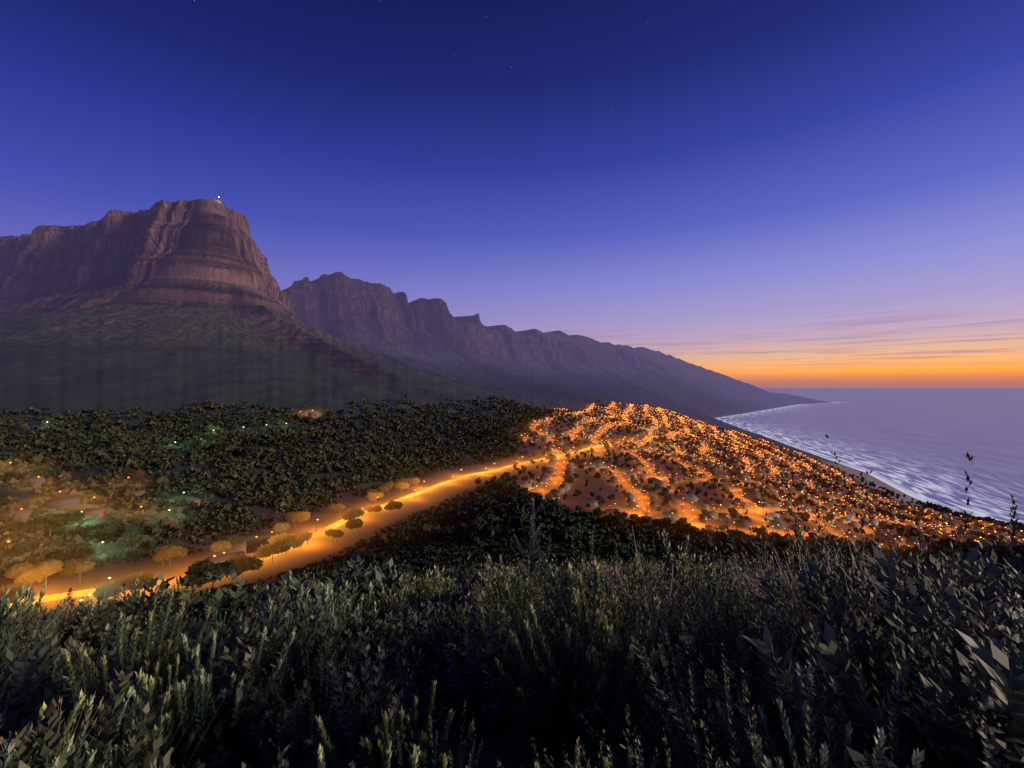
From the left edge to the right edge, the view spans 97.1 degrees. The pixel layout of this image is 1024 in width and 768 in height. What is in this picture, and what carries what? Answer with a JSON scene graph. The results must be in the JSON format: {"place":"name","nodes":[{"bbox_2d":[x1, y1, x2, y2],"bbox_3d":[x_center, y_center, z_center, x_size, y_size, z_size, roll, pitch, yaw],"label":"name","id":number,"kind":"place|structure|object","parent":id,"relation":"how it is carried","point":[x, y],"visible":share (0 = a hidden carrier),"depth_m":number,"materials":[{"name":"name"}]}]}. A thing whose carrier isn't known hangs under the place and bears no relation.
{"place":"outdoors","nodes":[
{"label":"outdoors","id":0,"kind":"place"},
{"bbox_2d":[9,436,656,607],"bbox_3d":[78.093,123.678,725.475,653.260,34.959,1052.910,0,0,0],"label":"road","id":1,"kind":"structure","parent":0,"point":[59,596],"depth_m":360.84,"materials":[{"name":"grey"}]},
{"bbox_2d":[213,435,637,562],"bbox_3d":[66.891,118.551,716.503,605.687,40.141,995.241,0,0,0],"label":"street lights","id":2,"kind":"object","parent":1,"relation":"on","point":[377,497],"visible":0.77,"depth_m":477.46,"materials":[{"name":"grey"}]},
{"bbox_2d":[0,199,1023,767],"bbox_3d":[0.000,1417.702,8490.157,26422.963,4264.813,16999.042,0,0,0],"label":"terrain","id":3,"kind":"structure","parent":0,"point":[164,307],"depth_m":1291.85,"materials":[{"name":"brown stone"}]},
{"bbox_2d":[0,412,316,563],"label":"saddle buildings","id":4,"kind":"structure","parent":3,"relation":"on","point":[69,502],"depth_m":320.47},
{"bbox_2d":[7,410,312,552],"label":"street lights","id":5,"kind":"object","parent":3,"relation":"on","point":[94,497],"visible":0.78,"depth_m":336.87,"materials":[{"name":"grey"}]},
{"bbox_2d":[46,421,286,602],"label":"street lights","id":6,"kind":"object","parent":3,"relation":"on","point":[103,541],"visible":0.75,"depth_m":310.21,"materials":[{"name":"grey"}]},
{"bbox_2d":[0,477,419,603],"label":"trees","id":7,"kind":"object","parent":3,"relation":"on","point":[26,573],"visible":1,"depth_m":255.85,"materials":[{"name":"green plant"}]},
{"bbox_2d":[4,394,501,460],"bbox_3d":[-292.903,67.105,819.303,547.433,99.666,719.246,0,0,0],"label":"conifer trees","id":8,"kind":"object","parent":3,"relation":"on","point":[57,443],"visible":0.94,"depth_m":600.48,"materials":[{"name":"green plant"}]},
{"bbox_2d":[88,407,482,547],"bbox_3d":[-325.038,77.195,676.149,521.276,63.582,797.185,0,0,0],"label":"trees","id":9,"kind":"object","parent":3,"relation":"on","point":[132,530],"visible":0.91,"depth_m":623.43,"materials":[{"name":"green plant"}]},
{"bbox_2d":[24,555,629,624],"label":"shrubs","id":10,"kind":"object","parent":3,"relation":"on","point":[70,590],"visible":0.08,"depth_m":25.25,"materials":[{"name":"green plant"}]},
{"bbox_2d":[191,526,631,602],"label":"hillside bushes","id":11,"kind":"object","parent":3,"relation":"on","point":[448,553],"visible":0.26,"depth_m":220.04,"materials":[{"name":"green plant"}]},
{"bbox_2d":[0,556,927,767],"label":"shrubs","id":12,"kind":"object","parent":3,"relation":"on","point":[137,760],"visible":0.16,"depth_m":3.11,"materials":[{"name":"green plant"}]},
{"bbox_2d":[5,522,939,733],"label":"shrubs","id":13,"kind":"object","parent":3,"relation":"on","point":[758,590],"visible":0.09,"depth_m":5.85,"materials":[{"name":"green plant"}]},
{"bbox_2d":[0,530,965,767],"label":"shrubs","id":14,"kind":"object","parent":3,"relation":"on","point":[204,706],"visible":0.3,"depth_m":4.27,"materials":[{"name":"green plant"}]},
{"bbox_2d":[0,559,988,767],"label":"shrubs","id":15,"kind":"object","parent":3,"relation":"on","point":[529,712],"visible":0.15,"depth_m":3.93,"materials":[{"name":"green plant"}]},
{"bbox_2d":[0,572,1001,755],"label":"shrubs","id":16,"kind":"object","parent":3,"relation":"on","point":[719,652],"visible":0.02,"depth_m":5.10,"materials":[{"name":"green plant"}]},
{"bbox_2d":[0,537,1023,767],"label":"shrubs","id":17,"kind":"object","parent":3,"relation":"on","point":[1000,690],"visible":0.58,"depth_m":4.30,"materials":[{"name":"green plant"}]},
{"bbox_2d":[0,434,1023,767],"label":"shrubs","id":18,"kind":"object","parent":3,"relation":"on","point":[728,606],"visible":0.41,"depth_m":3.20,"materials":[{"name":"green plant"}]},
{"bbox_2d":[0,396,1023,580],"bbox_3d":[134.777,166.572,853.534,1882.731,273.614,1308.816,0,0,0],"label":"trees","id":19,"kind":"object","parent":3,"relation":"on","point":[444,518],"visible":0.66,"depth_m":474.23,"materials":[{"name":"green plant"}]},
{"bbox_2d":[514,493,547,625],"bbox_3d":[0.453,3.562,9.002,0.826,2.775,0.478,0,-1,-45],"label":"silver tree sapling","id":20,"kind":"object","parent":3,"relation":"on","point":[532,540],"visible":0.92,"depth_m":9.03,"materials":[{"name":"plant"}]},
{"bbox_2d":[531,405,947,528],"bbox_3d":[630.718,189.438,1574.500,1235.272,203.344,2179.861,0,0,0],"label":"porch lamp poles","id":21,"kind":"object","parent":3,"relation":"on","point":[701,455],"visible":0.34,"depth_m":1085.88,"materials":[{"name":"grey"}]},
{"bbox_2d":[466,418,1023,580],"bbox_3d":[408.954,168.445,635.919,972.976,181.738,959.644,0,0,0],"label":"trees","id":22,"kind":"object","parent":3,"relation":"on","point":[487,524],"visible":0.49,"depth_m":422.21,"materials":[{"name":"green plant"}]},
{"bbox_2d":[512,399,1023,545],"bbox_3d":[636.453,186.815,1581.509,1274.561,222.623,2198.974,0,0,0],"label":"town trees","id":23,"kind":"object","parent":3,"relation":"on","point":[973,534],"visible":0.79,"depth_m":864.73,"materials":[{"name":"green plant"}]},
{"bbox_2d":[520,401,1023,549],"bbox_3d":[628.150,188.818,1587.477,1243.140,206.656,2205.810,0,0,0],"label":"houses","id":24,"kind":"structure","parent":3,"relation":"on","point":[754,496],"depth_m":802.20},
{"bbox_2d":[521,402,1023,547],"bbox_3d":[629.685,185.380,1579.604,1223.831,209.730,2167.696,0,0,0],"label":"street lights","id":25,"kind":"object","parent":3,"relation":"on","point":[778,473],"depth_m":1057.16},
{"bbox_2d":[537,403,1019,545],"bbox_3d":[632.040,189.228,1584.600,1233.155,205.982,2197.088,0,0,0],"label":"porch lamp poles","id":26,"kind":"object","parent":3,"relation":"on","point":[711,451],"visible":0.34,"depth_m":1134.03,"materials":[{"name":"grey"}]},
{"bbox_2d":[0,0,1023,387],"label":"sky","id":27,"kind":"structure","parent":0,"point":[758,193],"materials":[{"name":"blue"}]},
{"bbox_2d":[716,388,1023,523],"bbox_3d":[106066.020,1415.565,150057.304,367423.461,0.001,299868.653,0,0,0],"label":"sea","id":28,"kind":"structure","parent":0,"point":[918,443],"depth_m":2818.68,"materials":[{"name":"blue liquid"}]}
]}

